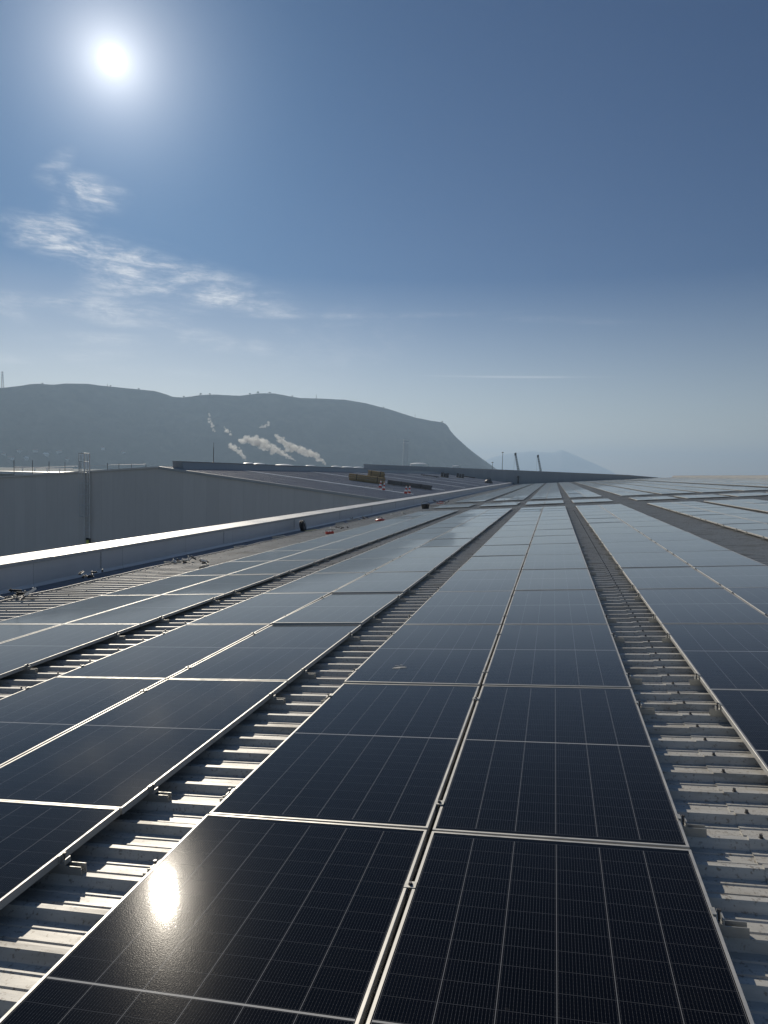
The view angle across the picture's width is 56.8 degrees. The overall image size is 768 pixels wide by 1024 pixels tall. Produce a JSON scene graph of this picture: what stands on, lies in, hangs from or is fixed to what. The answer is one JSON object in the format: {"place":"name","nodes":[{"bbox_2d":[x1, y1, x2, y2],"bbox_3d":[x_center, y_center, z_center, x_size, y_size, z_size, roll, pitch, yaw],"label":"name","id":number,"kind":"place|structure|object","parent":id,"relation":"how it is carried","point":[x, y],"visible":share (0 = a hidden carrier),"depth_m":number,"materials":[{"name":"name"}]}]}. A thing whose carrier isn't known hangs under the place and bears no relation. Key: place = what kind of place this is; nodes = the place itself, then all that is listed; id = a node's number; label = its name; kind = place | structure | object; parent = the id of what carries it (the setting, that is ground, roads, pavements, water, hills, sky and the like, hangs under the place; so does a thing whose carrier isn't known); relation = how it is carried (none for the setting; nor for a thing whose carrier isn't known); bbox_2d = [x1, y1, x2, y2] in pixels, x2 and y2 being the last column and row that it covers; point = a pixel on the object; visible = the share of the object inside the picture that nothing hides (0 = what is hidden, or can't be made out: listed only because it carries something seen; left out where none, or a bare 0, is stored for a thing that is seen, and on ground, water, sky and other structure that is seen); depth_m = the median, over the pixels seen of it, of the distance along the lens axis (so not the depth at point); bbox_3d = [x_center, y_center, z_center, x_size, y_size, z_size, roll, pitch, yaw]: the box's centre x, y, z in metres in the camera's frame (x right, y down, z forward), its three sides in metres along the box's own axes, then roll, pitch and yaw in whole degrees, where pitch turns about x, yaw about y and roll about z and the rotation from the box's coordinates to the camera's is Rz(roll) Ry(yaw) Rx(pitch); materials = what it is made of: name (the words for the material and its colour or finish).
{"place":"outdoors","nodes":[
{"label":"outdoors","id":0,"kind":"place"},
{"bbox_2d":[0,467,72,475],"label":"white roofed shed","id":1,"kind":"structure","parent":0,"point":[8,473],"depth_m":141.15,"materials":[{"name":"metal"}]},
{"bbox_2d":[0,467,106,471],"bbox_3d":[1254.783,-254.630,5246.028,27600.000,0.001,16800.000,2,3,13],"label":"ground","id":2,"kind":"structure","parent":0,"point":[28,469],"depth_m":1353.11,"materials":[{"name":"grey"}]},
{"bbox_2d":[0,461,508,556],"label":"gabled hall","id":3,"kind":"structure","parent":2,"relation":"on","point":[38,512],"depth_m":55.64,"materials":[{"name":"metal"}]},
{"bbox_2d":[78,453,90,543],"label":"caged ladder","id":4,"kind":"object","parent":3,"relation":"attached to","point":[88,540],"visible":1,"depth_m":55.32,"materials":[{"name":"metal"}]},
{"bbox_2d":[348,473,384,484],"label":"timber stack","id":5,"kind":"object","parent":3,"relation":"on","point":[363,478],"visible":0.97,"depth_m":73.25,"materials":[{"name":"brown wood"}]},
{"bbox_2d":[387,480,431,489],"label":"rail bundle","id":6,"kind":"object","parent":3,"relation":"on","point":[414,485],"visible":0.96,"depth_m":74.42,"materials":[{"name":"metal"}]},
{"bbox_2d":[0,464,767,1023],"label":"warehouse","id":7,"kind":"structure","parent":2,"relation":"on","point":[714,774],"depth_m":5.51,"materials":[{"name":"metal"}]},
{"bbox_2d":[0,587,35,600],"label":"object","id":8,"kind":"object","parent":7,"relation":"on","point":[20,592],"visible":1,"depth_m":12.53,"materials":[{"name":"metal"}]},
{"bbox_2d":[0,624,61,642],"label":"solar panel","id":9,"kind":"object","parent":7,"relation":"on","point":[8,632],"visible":0.91,"depth_m":9.09,"materials":[{"name":"glass"}]},
{"bbox_2d":[0,800,119,909],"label":"solar panel","id":10,"kind":"object","parent":7,"relation":"on","point":[36,839],"visible":1,"depth_m":3.47,"materials":[{"name":"glass"}]},
{"bbox_2d":[48,851,86,875],"bbox_3d":[-1.482,1.616,3.283,0.215,0.091,0.044,-2,2,14],"label":"mounting rail","id":11,"kind":"object","parent":7,"relation":"on","point":[67,865],"visible":0.84,"depth_m":3.27,"materials":[{"name":"metal"}]},
{"bbox_2d":[0,624,139,677],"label":"solar panel","id":12,"kind":"object","parent":7,"relation":"on","point":[32,650],"visible":1,"depth_m":8.18,"materials":[{"name":"glass"}]},
{"bbox_2d":[0,595,158,623],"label":"solar panel","id":13,"kind":"object","parent":7,"relation":"on","point":[73,611],"visible":0.9,"depth_m":10.49,"materials":[{"name":"glass"}]},
{"bbox_2d":[0,677,164,766],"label":"solar panel","id":14,"kind":"object","parent":7,"relation":"on","point":[36,716],"visible":0.92,"depth_m":5.65,"materials":[{"name":"glass"}]},
{"bbox_2d":[0,679,286,814],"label":"solar panel","id":15,"kind":"object","parent":7,"relation":"on","point":[123,756],"visible":0.97,"depth_m":4.69,"materials":[{"name":"glass"}]},
{"bbox_2d":[66,594,224,625],"bbox_3d":[-3.387,1.414,10.395,1.134,0.038,2.384,-2,2,13],"label":"solar panel","id":16,"kind":"object","parent":7,"relation":"on","point":[147,611],"visible":0.96,"depth_m":10.19,"materials":[{"name":"glass"}]},
{"bbox_2d":[140,783,171,801],"bbox_3d":[-1.308,1.579,4.012,0.215,0.091,0.044,-2,2,14],"label":"mounting rail","id":17,"kind":"object","parent":7,"relation":"on","point":[154,795],"visible":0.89,"depth_m":4.00,"materials":[{"name":"metal"}]},
{"bbox_2d":[100,575,225,595],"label":"solar panel","id":18,"kind":"object","parent":7,"relation":"on","point":[165,585],"visible":0.91,"depth_m":12.86,"materials":[{"name":"glass"}]},
{"bbox_2d":[57,625,269,679],"bbox_3d":[-2.217,1.469,7.643,1.134,0.037,2.384,-2,2,13],"label":"solar panel","id":19,"kind":"object","parent":7,"relation":"on","point":[169,654],"visible":0.91,"depth_m":7.37,"materials":[{"name":"glass"}]},
{"bbox_2d":[0,506,419,601],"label":"edge cable","id":20,"kind":"object","parent":7,"relation":"on","point":[171,562],"visible":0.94,"depth_m":16.68,"materials":[{"name":"grey metal"}]},
{"bbox_2d":[0,814,426,1023],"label":"solar panel","id":21,"kind":"object","parent":7,"relation":"on","point":[215,919],"visible":1,"depth_m":2.63,"materials":[{"name":"glass"}]},
{"bbox_2d":[162,574,280,595],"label":"solar panel","id":22,"kind":"object","parent":7,"relation":"on","point":[227,584],"visible":0.96,"depth_m":12.56,"materials":[{"name":"glass"}]},
{"bbox_2d":[175,561,270,575],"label":"solar panel","id":23,"kind":"object","parent":7,"relation":"on","point":[226,568],"visible":0.89,"depth_m":15.21,"materials":[{"name":"glass"}]},
{"bbox_2d":[187,593,329,625],"bbox_3d":[-1.659,1.347,9.978,1.134,0.035,2.384,-2,2,14],"label":"solar panel","id":24,"kind":"object","parent":7,"relation":"on","point":[266,609],"visible":0.96,"depth_m":9.75,"materials":[{"name":"glass"}]},
{"bbox_2d":[169,625,360,683],"bbox_3d":[-1.095,1.426,7.372,1.134,0.035,2.384,-2,2,13],"label":"solar panel","id":25,"kind":"object","parent":7,"relation":"on","point":[287,653],"visible":0.96,"depth_m":7.08,"materials":[{"name":"glass"}]},
{"bbox_2d":[229,550,306,561],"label":"solar panel","id":26,"kind":"object","parent":7,"relation":"on","point":[270,555],"visible":0.89,"depth_m":17.56,"materials":[{"name":"glass"}]},
{"bbox_2d":[228,560,319,574],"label":"solar panel","id":27,"kind":"object","parent":7,"relation":"on","point":[279,567],"visible":0.96,"depth_m":14.90,"materials":[{"name":"glass"}]},
{"bbox_2d":[264,692,285,703],"bbox_3d":[-0.901,1.493,5.712,0.215,0.091,0.044,-2,2,14],"label":"mounting rail","id":28,"kind":"object","parent":7,"relation":"on","point":[273,700],"visible":0.85,"depth_m":5.69,"materials":[{"name":"metal"}]},
{"bbox_2d":[270,542,333,550],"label":"solar panel","id":29,"kind":"object","parent":7,"relation":"on","point":[301,546],"visible":0.89,"depth_m":19.91,"materials":[{"name":"glass"}]},
{"bbox_2d":[274,549,349,560],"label":"solar panel","id":30,"kind":"object","parent":7,"relation":"on","point":[320,555],"visible":0.98,"depth_m":17.25,"materials":[{"name":"glass"}]},
{"bbox_2d":[263,572,368,593],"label":"solar panel","id":31,"kind":"object","parent":7,"relation":"on","point":[330,583],"visible":0.89,"depth_m":12.16,"materials":[{"name":"glass"}]},
{"bbox_2d":[301,535,356,542],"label":"solar panel","id":32,"kind":"object","parent":7,"relation":"on","point":[330,538],"visible":0.67,"depth_m":22.30,"materials":[{"name":"glass"}]},
{"bbox_2d":[272,593,402,625],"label":"solar panel","id":33,"kind":"object","parent":7,"relation":"on","point":[361,609],"visible":1,"depth_m":9.41,"materials":[{"name":"glass"}]},
{"bbox_2d":[310,541,372,549],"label":"solar panel","id":34,"kind":"object","parent":7,"relation":"on","point":[350,545],"visible":0.96,"depth_m":19.63,"materials":[{"name":"glass"}]},
{"bbox_2d":[209,683,479,834],"bbox_3d":[-0.065,1.481,4.653,1.134,0.035,2.384,-2,2,14],"label":"solar panel","id":35,"kind":"object","parent":7,"relation":"on","point":[382,755],"visible":0.96,"depth_m":4.22,"materials":[{"name":"glass"}]},
{"bbox_2d":[327,530,372,535],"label":"solar panel","id":36,"kind":"object","parent":7,"relation":"on","point":[349,533],"visible":0.87,"depth_m":24.61,"materials":[{"name":"glass"}]},
{"bbox_2d":[314,558,396,572],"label":"solar panel","id":37,"kind":"object","parent":7,"relation":"on","point":[358,565],"visible":0.91,"depth_m":14.48,"materials":[{"name":"glass"}]},
{"bbox_2d":[337,534,390,541],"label":"solar panel","id":38,"kind":"object","parent":7,"relation":"on","point":[373,538],"visible":0.91,"depth_m":22.00,"materials":[{"name":"glass"}]},
{"bbox_2d":[332,571,429,593],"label":"solar panel","id":39,"kind":"object","parent":7,"relation":"on","point":[386,582],"visible":1,"depth_m":11.79,"materials":[{"name":"glass"}]},
{"bbox_2d":[350,547,416,558],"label":"solar panel","id":40,"kind":"object","parent":7,"relation":"on","point":[384,553],"visible":0.89,"depth_m":16.89,"materials":[{"name":"glass"}]},
{"bbox_2d":[361,529,405,534],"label":"solar panel","id":41,"kind":"object","parent":7,"relation":"on","point":[387,531],"visible":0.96,"depth_m":24.40,"materials":[{"name":"glass"}]},
{"bbox_2d":[377,539,432,547],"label":"solar panel","id":42,"kind":"object","parent":7,"relation":"on","point":[417,543],"visible":0.89,"depth_m":19.28,"materials":[{"name":"glass"}]},
{"bbox_2d":[372,557,448,572],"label":"solar panel","id":43,"kind":"object","parent":7,"relation":"on","point":[421,564],"visible":0.98,"depth_m":14.21,"materials":[{"name":"glass"}]},
{"bbox_2d":[404,881,416,905],"bbox_3d":[0.110,1.554,2.899,0.400,0.092,0.044,-2,2,14],"label":"seam clamp","id":44,"kind":"object","parent":7,"relation":"on","point":[408,885],"visible":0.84,"depth_m":2.89,"materials":[{"name":"metal"}]},
{"bbox_2d":[396,533,444,539],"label":"solar panel","id":45,"kind":"object","parent":7,"relation":"on","point":[422,536],"visible":0.89,"depth_m":21.57,"materials":[{"name":"glass"}]},
{"bbox_2d":[344,625,500,687],"bbox_3d":[0.494,1.363,6.989,1.134,0.036,2.384,-2,2,14],"label":"solar panel","id":46,"kind":"object","parent":7,"relation":"on","point":[457,655],"visible":0.98,"depth_m":6.67,"materials":[{"name":"glass"}]},
{"bbox_2d":[399,546,462,557],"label":"solar panel","id":47,"kind":"object","parent":7,"relation":"on","point":[447,551],"visible":0.96,"depth_m":16.60,"materials":[{"name":"glass"}]},
{"bbox_2d":[411,527,454,533],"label":"solar panel","id":48,"kind":"object","parent":7,"relation":"on","point":[434,530],"visible":0.91,"depth_m":23.86,"materials":[{"name":"glass"}]},
{"bbox_2d":[419,538,472,546],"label":"solar panel","id":49,"kind":"object","parent":7,"relation":"on","point":[446,542],"visible":0.96,"depth_m":18.91,"materials":[{"name":"glass"}]},
{"bbox_2d":[403,591,512,626],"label":"solar panel","id":50,"kind":"object","parent":7,"relation":"on","point":[468,608],"visible":0.98,"depth_m":9.08,"materials":[{"name":"glass"}]},
{"bbox_2d":[435,532,481,538],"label":"solar panel","id":51,"kind":"object","parent":7,"relation":"on","point":[458,535],"visible":0.96,"depth_m":21.20,"materials":[{"name":"glass"}]},
{"bbox_2d":[447,526,488,532],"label":"solar panel","id":52,"kind":"object","parent":7,"relation":"on","point":[471,529],"visible":0.98,"depth_m":23.66,"materials":[{"name":"glass"}]},
{"bbox_2d":[437,569,520,591],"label":"solar panel","id":53,"kind":"object","parent":7,"relation":"on","point":[480,580],"visible":0.94,"depth_m":11.50,"materials":[{"name":"glass"}]},
{"bbox_2d":[458,555,525,569],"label":"solar panel","id":54,"kind":"object","parent":7,"relation":"on","point":[494,562],"visible":0.98,"depth_m":13.85,"materials":[{"name":"glass"}]},
{"bbox_2d":[472,544,529,556],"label":"solar panel","id":55,"kind":"object","parent":7,"relation":"on","point":[500,550],"visible":0.94,"depth_m":16.18,"materials":[{"name":"glass"}]},
{"bbox_2d":[483,536,532,545],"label":"solar panel","id":56,"kind":"object","parent":7,"relation":"on","point":[525,540],"visible":0.94,"depth_m":18.52,"materials":[{"name":"glass"}]},
{"bbox_2d":[492,530,534,536],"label":"solar panel","id":57,"kind":"object","parent":7,"relation":"on","point":[517,533],"visible":0.94,"depth_m":20.91,"materials":[{"name":"glass"}]},
{"bbox_2d":[498,525,536,530],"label":"solar panel","id":58,"kind":"object","parent":7,"relation":"on","point":[517,527],"visible":0.8,"depth_m":23.28,"materials":[{"name":"glass"}]},
{"bbox_2d":[537,519,570,524],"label":"solar panel","id":59,"kind":"object","parent":7,"relation":"on","point":[562,521],"visible":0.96,"depth_m":25.36,"materials":[{"name":"glass"}]},
{"bbox_2d":[527,543,581,554],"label":"solar panel","id":60,"kind":"object","parent":7,"relation":"on","point":[550,549],"visible":0.91,"depth_m":15.93,"materials":[{"name":"glass"}]},
{"bbox_2d":[531,535,577,543],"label":"solar panel","id":61,"kind":"object","parent":7,"relation":"on","point":[560,539],"visible":0.94,"depth_m":18.29,"materials":[{"name":"glass"}]},
{"bbox_2d":[534,529,574,535],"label":"solar panel","id":62,"kind":"object","parent":7,"relation":"on","point":[554,532],"visible":0.94,"depth_m":20.60,"materials":[{"name":"glass"}]},
{"bbox_2d":[536,524,572,529],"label":"solar panel","id":63,"kind":"object","parent":7,"relation":"on","point":[553,526],"visible":0.96,"depth_m":22.92,"materials":[{"name":"glass"}]},
{"bbox_2d":[522,554,587,569],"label":"solar panel","id":64,"kind":"object","parent":7,"relation":"on","point":[557,561],"visible":0.96,"depth_m":13.54,"materials":[{"name":"glass"}]},
{"bbox_2d":[503,590,607,623],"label":"solar panel","id":65,"kind":"object","parent":7,"relation":"on","point":[556,607],"visible":0.96,"depth_m":8.83,"materials":[{"name":"glass"}]},
{"bbox_2d":[515,569,595,590],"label":"solar panel","id":66,"kind":"object","parent":7,"relation":"on","point":[559,579],"visible":0.94,"depth_m":11.18,"materials":[{"name":"glass"}]},
{"bbox_2d":[482,624,630,688],"bbox_3d":[1.617,1.319,6.718,1.134,0.038,2.384,-2,2,14],"label":"solar panel","id":67,"kind":"object","parent":7,"relation":"on","point":[561,655],"visible":0.96,"depth_m":6.40,"materials":[{"name":"glass"}]},
{"bbox_2d":[366,831,754,1023],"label":"solar panel","id":68,"kind":"object","parent":7,"relation":"on","point":[492,929],"visible":1,"depth_m":2.51,"materials":[{"name":"glass"}]},
{"bbox_2d":[432,686,689,848],"bbox_3d":[1.058,1.439,4.383,1.134,0.038,2.384,-2,2,14],"label":"solar panel","id":69,"kind":"object","parent":7,"relation":"on","point":[569,764],"visible":0.96,"depth_m":3.93,"materials":[{"name":"glass"}]},
{"bbox_2d":[585,518,622,522],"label":"solar panel","id":70,"kind":"object","parent":7,"relation":"on","point":[602,520],"visible":0.98,"depth_m":24.85,"materials":[{"name":"glass"}]},
{"bbox_2d":[588,522,630,528],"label":"solar panel","id":71,"kind":"object","parent":7,"relation":"on","point":[609,524],"visible":0.91,"depth_m":22.60,"materials":[{"name":"glass"}]},
{"bbox_2d":[592,527,639,535],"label":"solar panel","id":72,"kind":"object","parent":7,"relation":"on","point":[611,530],"visible":0.85,"depth_m":20.29,"materials":[{"name":"glass"}]},
{"bbox_2d":[472,477,767,497],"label":"solar panel field","id":73,"kind":"structure","parent":7,"relation":"on","point":[553,488],"depth_m":89.55,"materials":[{"name":"glass"}]},
{"bbox_2d":[597,533,650,542],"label":"solar panel","id":74,"kind":"object","parent":7,"relation":"on","point":[626,537],"visible":0.96,"depth_m":17.95,"materials":[{"name":"glass"}]},
{"bbox_2d":[602,541,667,553],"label":"solar panel","id":75,"kind":"object","parent":7,"relation":"on","point":[632,547],"visible":0.94,"depth_m":15.55,"materials":[{"name":"glass"}]},
{"bbox_2d":[618,517,659,521],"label":"solar panel","id":76,"kind":"object","parent":7,"relation":"on","point":[628,519],"visible":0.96,"depth_m":24.67,"materials":[{"name":"glass"}]},
{"bbox_2d":[635,701,654,714],"bbox_3d":[1.810,1.388,5.058,0.215,0.091,0.044,-2,2,14],"label":"mounting rail","id":77,"kind":"object","parent":7,"relation":"on","point":[647,710],"visible":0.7,"depth_m":5.03,"materials":[{"name":"metal"}]},
{"bbox_2d":[624,521,671,526],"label":"solar panel","id":78,"kind":"object","parent":7,"relation":"on","point":[644,523],"visible":0.96,"depth_m":22.28,"materials":[{"name":"glass"}]},
{"bbox_2d":[610,552,690,568],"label":"solar panel","id":79,"kind":"object","parent":7,"relation":"on","point":[645,559],"visible":0.98,"depth_m":13.13,"materials":[{"name":"glass"}]},
{"bbox_2d":[632,526,685,532],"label":"solar panel","id":80,"kind":"object","parent":7,"relation":"on","point":[647,529],"visible":0.76,"depth_m":20.01,"materials":[{"name":"glass"}]},
{"bbox_2d":[621,567,723,590],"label":"solar panel","id":81,"kind":"object","parent":7,"relation":"on","point":[668,578],"visible":0.98,"depth_m":10.79,"materials":[{"name":"glass"}]},
{"bbox_2d":[642,532,704,541],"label":"solar panel","id":82,"kind":"object","parent":7,"relation":"on","point":[662,536],"visible":0.83,"depth_m":17.67,"materials":[{"name":"glass"}]},
{"bbox_2d":[654,540,728,551],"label":"solar panel","id":83,"kind":"object","parent":7,"relation":"on","point":[686,545],"visible":0.94,"depth_m":15.26,"materials":[{"name":"glass"}]},
{"bbox_2d":[676,814,706,836],"bbox_3d":[1.404,1.475,3.358,0.215,0.091,0.044,-2,2,14],"label":"mounting rail","id":84,"kind":"object","parent":7,"relation":"on","point":[696,830],"visible":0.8,"depth_m":3.33,"materials":[{"name":"metal"}]},
{"bbox_2d":[636,588,767,626],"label":"solar panel","id":85,"kind":"object","parent":7,"relation":"on","point":[699,606],"visible":1,"depth_m":8.42,"materials":[{"name":"glass"}]},
{"bbox_2d":[690,514,738,519],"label":"solar panel","id":86,"kind":"object","parent":7,"relation":"on","point":[717,516],"visible":0.96,"depth_m":24.09,"materials":[{"name":"glass"}]},
{"bbox_2d":[662,624,767,692],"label":"solar panel","id":87,"kind":"object","parent":7,"relation":"on","point":[727,656],"visible":1,"depth_m":6.33,"materials":[{"name":"glass"}]},
{"bbox_2d":[709,702,724,716],"bbox_3d":[2.349,1.368,4.928,0.170,0.091,0.044,-2,2,14],"label":"mounting rail","id":88,"kind":"object","parent":7,"relation":"on","point":[717,711],"visible":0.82,"depth_m":4.92,"materials":[{"name":"metal"}]},
{"bbox_2d":[670,550,765,567],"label":"solar panel","id":89,"kind":"object","parent":7,"relation":"on","point":[692,559],"visible":0.91,"depth_m":12.87,"materials":[{"name":"glass"}]},
{"bbox_2d":[710,907,749,938],"bbox_3d":[1.229,1.512,2.629,0.215,0.091,0.044,-2,2,14],"label":"mounting rail","id":90,"kind":"object","parent":7,"relation":"on","point":[734,929],"visible":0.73,"depth_m":2.60,"materials":[{"name":"metal"}]},
{"bbox_2d":[693,566,767,588],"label":"solar panel","id":91,"kind":"object","parent":7,"relation":"on","point":[739,576],"visible":0.9,"depth_m":10.79,"materials":[{"name":"glass"}]},
{"bbox_2d":[704,518,761,524],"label":"solar panel","id":92,"kind":"object","parent":7,"relation":"on","point":[732,521],"visible":0.98,"depth_m":21.70,"materials":[{"name":"glass"}]},
{"bbox_2d":[712,510,757,513],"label":"solar panel","id":93,"kind":"object","parent":7,"relation":"on","point":[732,511],"visible":0.89,"depth_m":26.13,"materials":[{"name":"glass"}]},
{"bbox_2d":[709,689,767,775],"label":"solar panel","id":94,"kind":"object","parent":7,"relation":"on","point":[745,712],"visible":1,"depth_m":4.70,"materials":[{"name":"glass"}]},
{"bbox_2d":[721,523,767,530],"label":"solar panel","id":95,"kind":"object","parent":7,"relation":"on","point":[753,526],"visible":1,"depth_m":19.55,"materials":[{"name":"glass"}]},
{"bbox_2d":[726,587,767,616],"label":"solar panel","id":96,"kind":"object","parent":7,"relation":"on","point":[756,598],"visible":0.82,"depth_m":8.99,"materials":[{"name":"glass"}]},
{"bbox_2d":[726,513,767,517],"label":"solar panel","id":97,"kind":"object","parent":7,"relation":"on","point":[749,515],"visible":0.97,"depth_m":23.97,"materials":[{"name":"glass"}]},
{"bbox_2d":[742,530,767,538],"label":"solar panel","id":98,"kind":"object","parent":7,"relation":"on","point":[760,533],"visible":1,"depth_m":17.57,"materials":[{"name":"glass"}]},
{"bbox_2d":[402,438,408,465],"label":"chimney","id":99,"kind":"object","parent":2,"relation":"on","point":[405,451],"visible":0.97,"depth_m":2079.45,"materials":[{"name":"concrete"}]},
{"bbox_2d":[0,384,495,468],"bbox_3d":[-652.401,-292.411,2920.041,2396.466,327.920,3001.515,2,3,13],"label":"hills","id":100,"kind":"structure","parent":0,"point":[145,428],"depth_m":2315.21,"materials":[{"name":"grey stone"}]},
{"bbox_2d":[0,0,767,477],"label":"sky","id":101,"kind":"structure","parent":0,"point":[516,226],"materials":[{"name":"blue"}]},
{"bbox_2d":[485,450,614,473],"bbox_3d":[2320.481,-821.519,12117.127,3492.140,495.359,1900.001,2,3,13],"label":"hills","id":102,"kind":"structure","parent":0,"point":[561,461],"depth_m":11580.70,"materials":[{"name":"stone"}]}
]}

